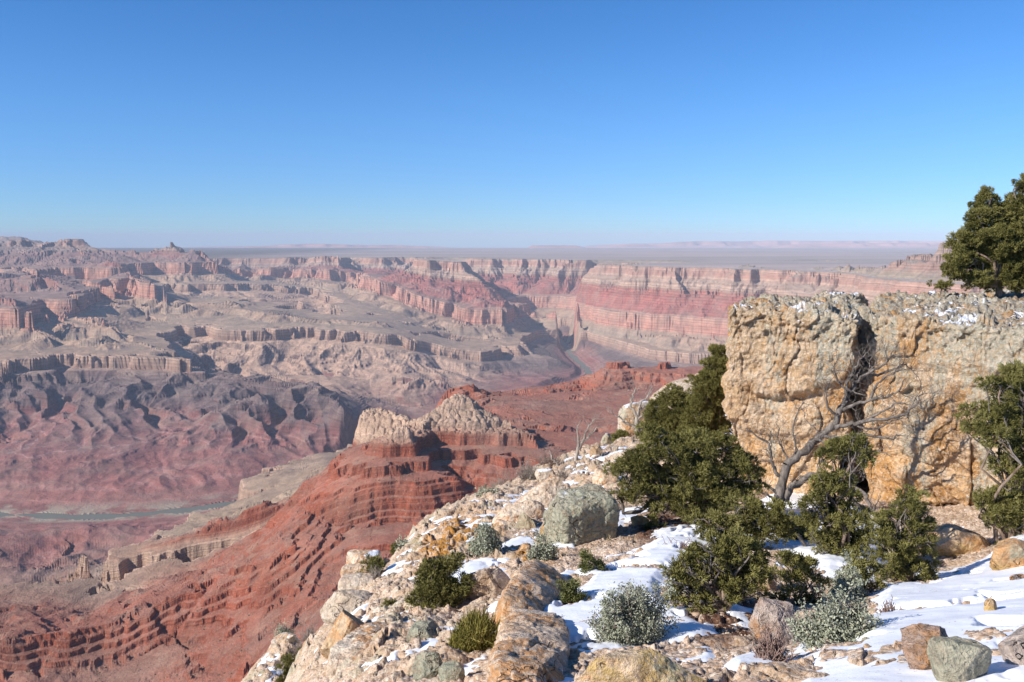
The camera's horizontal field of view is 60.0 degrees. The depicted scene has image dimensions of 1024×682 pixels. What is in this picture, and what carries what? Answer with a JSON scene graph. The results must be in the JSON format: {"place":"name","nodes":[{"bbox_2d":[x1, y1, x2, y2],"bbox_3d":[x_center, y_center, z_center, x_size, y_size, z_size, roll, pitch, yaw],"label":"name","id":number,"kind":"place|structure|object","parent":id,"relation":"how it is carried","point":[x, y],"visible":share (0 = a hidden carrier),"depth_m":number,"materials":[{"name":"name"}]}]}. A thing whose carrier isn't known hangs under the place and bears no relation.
{"place":"outdoors","nodes":[
{"label":"outdoors","id":0,"kind":"place"},
{"bbox_2d":[0,339,591,519],"bbox_3d":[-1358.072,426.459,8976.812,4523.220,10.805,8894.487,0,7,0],"label":"river","id":1,"kind":"structure","parent":0,"point":[100,516],"depth_m":4707.84,"materials":[{"name":"liquid"}]},
{"bbox_2d":[0,236,1017,681],"bbox_3d":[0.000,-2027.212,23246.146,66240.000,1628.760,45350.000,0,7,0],"label":"canyon terrain","id":2,"kind":"structure","parent":0,"point":[254,382],"depth_m":6709.97,"materials":[{"name":"red stone"}]},
{"bbox_2d":[1,371,667,681],"bbox_3d":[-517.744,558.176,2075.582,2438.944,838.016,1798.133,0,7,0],"label":"ridge scrub","id":3,"kind":"object","parent":2,"relation":"on","point":[279,563],"visible":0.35,"depth_m":1695.56,"materials":[{"name":"green plant"}]},
{"bbox_2d":[0,0,1023,247],"label":"sky","id":4,"kind":"structure","parent":0,"point":[124,123],"materials":[{"name":"blue"}]},
{"bbox_2d":[97,240,945,247],"bbox_3d":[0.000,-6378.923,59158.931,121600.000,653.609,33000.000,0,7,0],"label":"tablelands","id":5,"kind":"structure","parent":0,"point":[809,244],"depth_m":54439.77,"materials":[{"name":"grey stone"}]},
{"bbox_2d":[241,415,1017,681],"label":"slope","id":6,"kind":"structure","parent":0,"point":[385,643],"depth_m":11.80,"materials":[{"name":"beige stone"}]},
{"bbox_2d":[271,632,295,647],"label":"boulder","id":7,"kind":"object","parent":6,"relation":"on","point":[280,637],"visible":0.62,"depth_m":27.29,"materials":[{"name":"beige stone"}]},
{"bbox_2d":[273,621,295,637],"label":"sagebrush","id":8,"kind":"object","parent":6,"relation":"on","point":[282,629],"visible":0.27,"depth_m":28.48,"materials":[{"name":"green plant"}]},
{"bbox_2d":[272,645,302,681],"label":"juniper shrub","id":9,"kind":"object","parent":6,"relation":"on","point":[287,659],"visible":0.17,"depth_m":23.01,"materials":[{"name":"green plant"}]},
{"bbox_2d":[291,642,303,664],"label":"bare bush","id":10,"kind":"object","parent":6,"relation":"on","point":[295,652],"visible":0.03,"depth_m":20.87,"materials":[{"name":"brown plant"}]},
{"bbox_2d":[297,620,315,642],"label":"bare bush","id":11,"kind":"object","parent":6,"relation":"on","point":[308,633],"visible":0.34,"depth_m":23.03,"materials":[{"name":"brown plant"}]},
{"bbox_2d":[320,609,364,658],"bbox_3d":[-1.911,3.429,10.223,0.534,0.612,0.512,13,4,-11],"label":"boulder","id":12,"kind":"object","parent":6,"relation":"on","point":[346,623],"visible":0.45,"depth_m":10.10,"materials":[{"name":"beige stone"}]},
{"bbox_2d":[320,589,371,625],"bbox_3d":[-2.579,4.210,13.971,0.880,0.561,0.620,0,7,0],"label":"boulder","id":13,"kind":"object","parent":6,"relation":"on","point":[348,600],"visible":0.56,"depth_m":13.80,"materials":[{"name":"beige stone"}]},
{"bbox_2d":[340,563,368,575],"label":"boulder","id":14,"kind":"object","parent":6,"relation":"on","point":[349,568],"visible":0.3,"depth_m":17.55,"materials":[{"name":"beige stone"}]},
{"bbox_2d":[338,572,375,589],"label":"boulder","id":15,"kind":"object","parent":6,"relation":"on","point":[356,581],"visible":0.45,"depth_m":15.64,"materials":[{"name":"beige stone"}]},
{"bbox_2d":[326,621,388,677],"bbox_3d":[-1.576,3.431,9.638,0.860,0.494,1.212,-6,3,23],"label":"rock rib","id":16,"kind":"object","parent":6,"relation":"on","point":[346,650],"visible":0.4,"depth_m":9.36,"materials":[{"name":"beige stone"}]},
{"bbox_2d":[346,549,380,565],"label":"boulder","id":17,"kind":"object","parent":6,"relation":"on","point":[354,556],"visible":0.52,"depth_m":17.86,"materials":[{"name":"beige stone"}]},
{"bbox_2d":[355,554,386,575],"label":"shrub","id":18,"kind":"object","parent":6,"relation":"on","point":[375,559],"visible":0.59,"depth_m":16.67,"materials":[{"name":"green plant"}]},
{"bbox_2d":[365,563,382,577],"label":"bare bush","id":19,"kind":"object","parent":6,"relation":"on","point":[376,573],"visible":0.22,"depth_m":15.88,"materials":[{"name":"plant"}]},
{"bbox_2d":[381,596,397,606],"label":"juniper shrub","id":20,"kind":"object","parent":6,"relation":"on","point":[388,602],"visible":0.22,"depth_m":12.12,"materials":[{"name":"green plant"}]},
{"bbox_2d":[389,542,398,554],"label":"juniper shrub","id":21,"kind":"object","parent":6,"relation":"on","point":[392,550],"visible":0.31,"depth_m":22.70,"materials":[{"name":"green plant"}]},
{"bbox_2d":[393,534,409,549],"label":"sagebrush","id":22,"kind":"object","parent":6,"relation":"on","point":[403,543],"visible":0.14,"depth_m":20.86,"materials":[{"name":"green plant"}]},
{"bbox_2d":[405,656,415,673],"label":"boulder","id":23,"kind":"object","parent":6,"relation":"on","point":[409,666],"visible":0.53,"depth_m":7.70,"materials":[{"name":"beige stone"}]},
{"bbox_2d":[406,620,439,642],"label":"boulder","id":24,"kind":"object","parent":6,"relation":"on","point":[423,629],"visible":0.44,"depth_m":9.04,"materials":[{"name":"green stone"}]},
{"bbox_2d":[412,651,442,681],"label":"boulder","id":25,"kind":"object","parent":6,"relation":"on","point":[427,664],"visible":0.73,"depth_m":7.25,"materials":[{"name":"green stone"}]},
{"bbox_2d":[404,550,476,609],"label":"juniper tree","id":26,"kind":"object","parent":6,"relation":"on","point":[437,584],"visible":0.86,"depth_m":11.29,"materials":[{"name":"green plant"}]},
{"bbox_2d":[438,661,464,681],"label":"boulder","id":27,"kind":"object","parent":6,"relation":"on","point":[448,671],"visible":0.92,"depth_m":6.93,"materials":[{"name":"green stone"}]},
{"bbox_2d":[446,603,500,652],"bbox_3d":[-0.328,2.836,8.252,0.751,0.809,1.104,0,7,0],"label":"jointfir bush","id":28,"kind":"object","parent":6,"relation":"on","point":[477,631],"visible":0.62,"depth_m":8.05,"materials":[{"name":"green plant"}]},
{"bbox_2d":[472,484,497,496],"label":"sagebrush","id":29,"kind":"object","parent":6,"relation":"on","point":[481,491],"visible":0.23,"depth_m":23.58,"materials":[{"name":"green plant"}]},
{"bbox_2d":[461,568,509,598],"bbox_3d":[-0.356,3.207,11.565,0.656,0.594,0.546,11,5,-6],"label":"boulder","id":30,"kind":"object","parent":6,"relation":"on","point":[491,582],"visible":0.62,"depth_m":11.37,"materials":[{"name":"beige stone"}]},
{"bbox_2d":[466,519,505,556],"bbox_3d":[-0.447,3.469,15.194,0.652,0.930,0.784,-2,7,-13],"label":"sagebrush","id":31,"kind":"object","parent":6,"relation":"on","point":[487,541],"visible":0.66,"depth_m":15.08,"materials":[{"name":"green plant"}]},
{"bbox_2d":[484,465,513,487],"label":"bare bush","id":32,"kind":"object","parent":6,"relation":"on","point":[500,481],"visible":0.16,"depth_m":31.77,"materials":[{"name":"plant"}]},
{"bbox_2d":[493,519,507,528],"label":"boulder","id":33,"kind":"object","parent":6,"relation":"on","point":[500,522],"visible":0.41,"depth_m":18.31,"materials":[{"name":"beige stone"}]},
{"bbox_2d":[492,500,544,522],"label":"boulder","id":34,"kind":"object","parent":6,"relation":"on","point":[514,511],"visible":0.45,"depth_m":18.98,"materials":[{"name":"beige stone"}]},
{"bbox_2d":[517,543,530,551],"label":"boulder","id":35,"kind":"object","parent":6,"relation":"on","point":[524,546],"visible":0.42,"depth_m":15.12,"materials":[{"name":"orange stone"}]},
{"bbox_2d":[515,512,535,528],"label":"boulder","id":36,"kind":"object","parent":6,"relation":"on","point":[524,520],"visible":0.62,"depth_m":17.88,"materials":[{"name":"beige stone"}]},
{"bbox_2d":[514,451,538,480],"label":"bare bush","id":37,"kind":"object","parent":6,"relation":"on","point":[528,473],"visible":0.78,"depth_m":27.52,"materials":[{"name":"plant"}]},
{"bbox_2d":[486,608,569,681],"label":"rock rib","id":38,"kind":"object","parent":6,"relation":"on","point":[531,645],"visible":0.94,"depth_m":6.44,"materials":[{"name":"beige stone"}]},
{"bbox_2d":[493,559,568,623],"bbox_3d":[0.395,3.075,10.666,0.911,0.468,3.683,23,-3,10],"label":"rock rib","id":39,"kind":"object","parent":6,"relation":"on","point":[530,586],"visible":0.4,"depth_m":9.84,"materials":[{"name":"beige stone"}]},
{"bbox_2d":[532,520,545,543],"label":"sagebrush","id":40,"kind":"object","parent":6,"relation":"on","point":[538,532],"visible":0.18,"depth_m":16.26,"materials":[{"name":"grey plant"}]},
{"bbox_2d":[515,474,566,507],"bbox_3d":[0.626,3.795,21.102,1.653,0.868,0.966,-17,6,2],"label":"boulder","id":41,"kind":"object","parent":6,"relation":"on","point":[545,491],"visible":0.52,"depth_m":20.82,"materials":[{"name":"beige stone"}]},
{"bbox_2d":[540,525,544,537],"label":"boulder","id":42,"kind":"object","parent":6,"relation":"on","point":[541,531],"visible":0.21,"depth_m":16.20,"materials":[{"name":"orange stone"}]},
{"bbox_2d":[526,532,561,560],"bbox_3d":[0.506,3.329,14.033,0.588,0.609,0.469,0,7,0],"label":"sagebrush","id":43,"kind":"object","parent":6,"relation":"on","point":[542,550],"visible":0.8,"depth_m":13.97,"materials":[{"name":"green plant"}]},
{"bbox_2d":[535,469,554,481],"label":"boulder","id":44,"kind":"object","parent":6,"relation":"on","point":[541,475],"visible":0.67,"depth_m":26.96,"materials":[{"name":"beige stone"}]},
{"bbox_2d":[531,444,565,467],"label":"bare bush","id":45,"kind":"object","parent":6,"relation":"on","point":[548,461],"visible":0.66,"depth_m":30.11,"materials":[{"name":"plant"}]},
{"bbox_2d":[555,465,572,478],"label":"bare bush","id":46,"kind":"object","parent":6,"relation":"on","point":[563,475],"visible":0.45,"depth_m":27.06,"materials":[{"name":"beige plant"}]},
{"bbox_2d":[553,578,591,604],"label":"pinyon sapling","id":47,"kind":"object","parent":6,"relation":"on","point":[569,592],"visible":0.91,"depth_m":9.93,"materials":[{"name":"green plant"}]},
{"bbox_2d":[539,411,609,465],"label":"dead tree","id":48,"kind":"object","parent":6,"relation":"on","point":[579,446],"visible":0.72,"depth_m":29.55,"materials":[{"name":"grey wood"}]},
{"bbox_2d":[543,484,619,546],"bbox_3d":[1.240,3.268,15.947,1.202,1.140,0.984,-11,16,-21],"label":"boulder","id":49,"kind":"object","parent":6,"relation":"on","point":[581,514],"visible":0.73,"depth_m":15.55,"materials":[{"name":"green stone"}]},
{"bbox_2d":[576,548,610,573],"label":"pinyon sapling","id":50,"kind":"object","parent":6,"relation":"on","point":[599,564],"visible":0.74,"depth_m":11.93,"materials":[{"name":"green plant"}]},
{"bbox_2d":[589,443,602,456],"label":"boulder","id":51,"kind":"object","parent":6,"relation":"on","point":[596,449],"visible":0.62,"depth_m":30.27,"materials":[{"name":"beige stone"}]},
{"bbox_2d":[592,467,616,484],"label":"boulder","id":52,"kind":"object","parent":6,"relation":"on","point":[599,475],"visible":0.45,"depth_m":24.31,"materials":[{"name":"beige stone"}]},
{"bbox_2d":[601,433,612,443],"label":"boulder","id":53,"kind":"object","parent":6,"relation":"on","point":[606,438],"visible":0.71,"depth_m":37.72,"materials":[{"name":"beige stone"}]},
{"bbox_2d":[604,450,625,461],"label":"boulder","id":54,"kind":"object","parent":6,"relation":"on","point":[611,456],"visible":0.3,"depth_m":28.84,"materials":[{"name":"beige stone"}]},
{"bbox_2d":[611,429,629,441],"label":"juniper shrub","id":55,"kind":"object","parent":6,"relation":"on","point":[619,433],"visible":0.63,"depth_m":37.27,"materials":[{"name":"green plant"}]},
{"bbox_2d":[605,375,654,443],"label":"dead tree","id":56,"kind":"object","parent":6,"relation":"on","point":[639,408],"visible":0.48,"depth_m":37.55,"materials":[{"name":"grey wood"}]},
{"bbox_2d":[616,487,648,516],"bbox_3d":[2.329,3.042,16.873,0.777,0.547,0.379,0,7,0],"label":"dead branch","id":57,"kind":"object","parent":6,"relation":"on","point":[638,511],"visible":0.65,"depth_m":16.88,"materials":[{"name":"grey wood"}]},
{"bbox_2d":[585,577,680,645],"bbox_3d":[1.037,2.429,7.719,0.888,0.803,0.605,-4,8,-33],"label":"sagebrush","id":58,"kind":"object","parent":6,"relation":"on","point":[634,617],"visible":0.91,"depth_m":7.63,"materials":[{"name":"green plant"}]},
{"bbox_2d":[617,401,648,436],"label":"boulder","id":59,"kind":"object","parent":6,"relation":"on","point":[626,410],"visible":0.26,"depth_m":38.36,"materials":[{"name":"beige stone"}]},
{"bbox_2d":[630,515,648,526],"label":"boulder","id":60,"kind":"object","parent":6,"relation":"on","point":[638,520],"visible":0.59,"depth_m":16.69,"materials":[{"name":"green stone"}]},
{"bbox_2d":[257,414,1023,681],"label":"snow","id":61,"kind":"structure","parent":6,"relation":"on","point":[980,584],"depth_m":8.59,"materials":[{"name":"white snow"}]},
{"bbox_2d":[900,623,947,669],"bbox_3d":[2.174,1.616,4.645,0.264,0.244,0.289,-24,6,3],"label":"boulder","id":62,"kind":"object","parent":61,"relation":"on","point":[915,638],"visible":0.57,"depth_m":4.59,"materials":[{"name":"brown stone"}]},
{"bbox_2d":[576,648,706,681],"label":"boulder","id":63,"kind":"object","parent":6,"relation":"on","point":[641,665],"visible":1,"depth_m":4.71,"materials":[{"name":"yellow stone"}]},
{"bbox_2d":[537,512,750,662],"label":"gravel stones","id":64,"kind":"object","parent":6,"relation":"on","point":[579,549],"visible":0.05,"depth_m":8.47,"materials":[{"name":"brown stone"}]},
{"bbox_2d":[642,512,666,530],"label":"juniper shrub","id":65,"kind":"object","parent":6,"relation":"on","point":[653,518],"visible":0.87,"depth_m":16.23,"materials":[{"name":"green plant"}]},
{"bbox_2d":[639,383,695,446],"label":"juniper tree","id":66,"kind":"object","parent":6,"relation":"on","point":[658,410],"visible":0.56,"depth_m":28.46,"materials":[{"name":"green plant"}]},
{"bbox_2d":[650,377,692,408],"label":"boulder","id":67,"kind":"object","parent":6,"relation":"on","point":[681,382],"visible":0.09,"depth_m":40.97,"materials":[{"name":"beige stone"}]},
{"bbox_2d":[662,536,691,548],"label":"bare bush","id":68,"kind":"object","parent":6,"relation":"on","point":[683,544],"visible":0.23,"depth_m":13.24,"materials":[{"name":"beige plant"}]},
{"bbox_2d":[602,421,770,521],"bbox_3d":[3.228,2.610,16.476,3.148,2.290,1.285,0,7,0],"label":"juniper tree","id":69,"kind":"object","parent":6,"relation":"on","point":[687,477],"visible":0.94,"depth_m":16.29,"materials":[{"name":"green plant"}]},
{"bbox_2d":[673,343,732,440],"bbox_3d":[5.951,1.939,26.814,1.994,3.842,1.428,-1,7,-11],"label":"pinyon tree","id":70,"kind":"object","parent":6,"relation":"on","point":[707,396],"visible":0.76,"depth_m":26.55,"materials":[{"name":"green plant"}]},
{"bbox_2d":[658,523,776,614],"bbox_3d":[2.074,2.429,8.972,1.188,1.235,0.642,2,7,15],"label":"juniper tree","id":71,"kind":"object","parent":6,"relation":"on","point":[733,571],"visible":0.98,"depth_m":8.84,"materials":[{"name":"green plant"}]},
{"bbox_2d":[684,493,799,550],"bbox_3d":[3.525,2.932,13.672,1.765,1.115,0.829,0,7,0],"label":"juniper tree","id":72,"kind":"object","parent":6,"relation":"on","point":[751,515],"visible":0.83,"depth_m":13.56,"materials":[{"name":"green plant"}]},
{"bbox_2d":[758,568,776,590],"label":"boulder","id":73,"kind":"object","parent":6,"relation":"on","point":[772,586],"visible":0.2,"depth_m":10.42,"materials":[{"name":"orange stone"}]},
{"bbox_2d":[748,597,797,645],"bbox_3d":[2.142,2.372,7.287,0.404,0.498,0.408,2,6,-20],"label":"boulder","id":74,"kind":"object","parent":6,"relation":"on","point":[775,612],"visible":0.63,"depth_m":7.22,"materials":[{"name":"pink stone"}]},
{"bbox_2d":[748,621,798,661],"bbox_3d":[1.734,2.047,5.870,0.247,0.372,0.331,-6,9,-44],"label":"bare bush","id":75,"kind":"object","parent":6,"relation":"on","point":[771,648],"visible":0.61,"depth_m":5.85,"materials":[{"name":"brown plant"}]},
{"bbox_2d":[753,548,834,605],"bbox_3d":[3.037,2.643,9.550,0.856,0.910,0.478,-2,7,-16],"label":"juniper tree","id":76,"kind":"object","parent":6,"relation":"on","point":[801,566],"visible":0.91,"depth_m":9.50,"materials":[{"name":"green plant"}]},
{"bbox_2d":[768,509,819,540],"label":"juniper tree","id":77,"kind":"object","parent":6,"relation":"on","point":[801,530],"visible":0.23,"depth_m":14.40,"materials":[{"name":"green plant"}]},
{"bbox_2d":[721,290,868,496],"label":"cliff block","id":78,"kind":"structure","parent":6,"relation":"on","point":[775,345],"depth_m":20.34,"materials":[{"name":"stone"}]},
{"bbox_2d":[795,532,810,546],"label":"dead branch","id":79,"kind":"object","parent":6,"relation":"on","point":[802,541],"visible":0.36,"depth_m":13.64,"materials":[{"name":"grey wood"}]},
{"bbox_2d":[786,431,879,556],"bbox_3d":[4.646,2.374,12.924,1.387,2.205,0.847,0,7,0],"label":"juniper tree","id":80,"kind":"object","parent":6,"relation":"on","point":[837,519],"visible":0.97,"depth_m":12.77,"materials":[{"name":"green plant"}]},
{"bbox_2d":[784,578,887,650],"bbox_3d":[2.378,2.034,6.476,0.763,0.652,0.522,0,7,0],"label":"sagebrush","id":81,"kind":"object","parent":6,"relation":"on","point":[832,623],"visible":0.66,"depth_m":6.41,"materials":[{"name":"green plant"}]},
{"bbox_2d":[739,326,953,516],"bbox_3d":[6.159,1.859,17.430,4.476,4.338,2.381,0,7,0],"label":"dead tree","id":82,"kind":"object","parent":6,"relation":"on","point":[781,491],"visible":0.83,"depth_m":17.84,"materials":[{"name":"grey wood"}]},
{"bbox_2d":[823,548,870,599],"bbox_3d":[3.794,2.664,9.976,0.455,0.710,0.615,6,9,43],"label":"sagebrush","id":83,"kind":"object","parent":6,"relation":"on","point":[845,577],"visible":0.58,"depth_m":9.88,"materials":[{"name":"green plant"}]},
{"bbox_2d":[845,305,870,481],"bbox_3d":[8.370,1.288,21.377,0.457,4.295,0.808,0,7,0],"label":"rock pillar","id":84,"kind":"object","parent":6,"relation":"on","point":[864,311],"visible":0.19,"depth_m":20.94,"materials":[{"name":"stone"}]},
{"bbox_2d":[841,546,888,591],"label":"juniper tree","id":85,"kind":"object","parent":6,"relation":"on","point":[861,563],"visible":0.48,"depth_m":10.41,"materials":[{"name":"green plant"}]},
{"bbox_2d":[875,594,902,612],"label":"bare bush","id":86,"kind":"object","parent":6,"relation":"on","point":[887,608],"visible":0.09,"depth_m":7.78,"materials":[{"name":"brown plant"}]},
{"bbox_2d":[861,482,941,582],"bbox_3d":[4.914,2.555,11.199,1.058,1.540,0.763,0,7,0],"label":"juniper tree","id":87,"kind":"object","parent":6,"relation":"on","point":[889,534],"visible":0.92,"depth_m":11.07,"materials":[{"name":"green plant"}]},
{"bbox_2d":[858,288,1023,505],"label":"cliff block","id":88,"kind":"structure","parent":6,"relation":"on","point":[964,339],"depth_m":18.81,"materials":[{"name":"stone"}]},
{"bbox_2d":[926,279,953,294],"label":"juniper shrub","id":89,"kind":"object","parent":88,"relation":"on","point":[941,284],"visible":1,"depth_m":24.98,"materials":[{"name":"green plant"}]},
{"bbox_2d":[939,173,1023,296],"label":"juniper tree","id":90,"kind":"object","parent":88,"relation":"on","point":[987,252],"visible":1,"depth_m":24.66,"materials":[{"name":"green plant"}]},
{"bbox_2d":[920,523,990,557],"bbox_3d":[7.094,3.260,14.159,1.165,0.698,0.795,6,7,-1],"label":"boulder","id":91,"kind":"object","parent":6,"relation":"on","point":[954,540],"visible":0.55,"depth_m":13.81,"materials":[{"name":"orange stone"}]},
{"bbox_2d":[927,636,992,681],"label":"boulder","id":92,"kind":"object","parent":6,"relation":"on","point":[955,659],"visible":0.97,"depth_m":4.17,"materials":[{"name":"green stone"}]},
{"bbox_2d":[953,359,1023,544],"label":"juniper tree","id":93,"kind":"object","parent":6,"relation":"on","point":[1004,418],"visible":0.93,"depth_m":13.69,"materials":[{"name":"green plant"}]},
{"bbox_2d":[984,598,996,610],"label":"boulder","id":94,"kind":"object","parent":6,"relation":"on","point":[990,604],"visible":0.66,"depth_m":6.55,"materials":[{"name":"yellow stone"}]},
{"bbox_2d":[989,538,1023,570],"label":"boulder","id":95,"kind":"object","parent":6,"relation":"on","point":[1008,553],"visible":0.66,"depth_m":10.17,"materials":[{"name":"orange stone"}]},
{"bbox_2d":[998,625,1023,664],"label":"boulder","id":96,"kind":"object","parent":6,"relation":"on","point":[1011,648],"visible":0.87,"depth_m":4.36,"materials":[{"name":"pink stone"}]},
{"bbox_2d":[1009,574,1023,579],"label":"boulder","id":97,"kind":"object","parent":6,"relation":"on","point":[1016,576],"visible":0.54,"depth_m":9.00,"materials":[{"name":"brown stone"}]}
]}

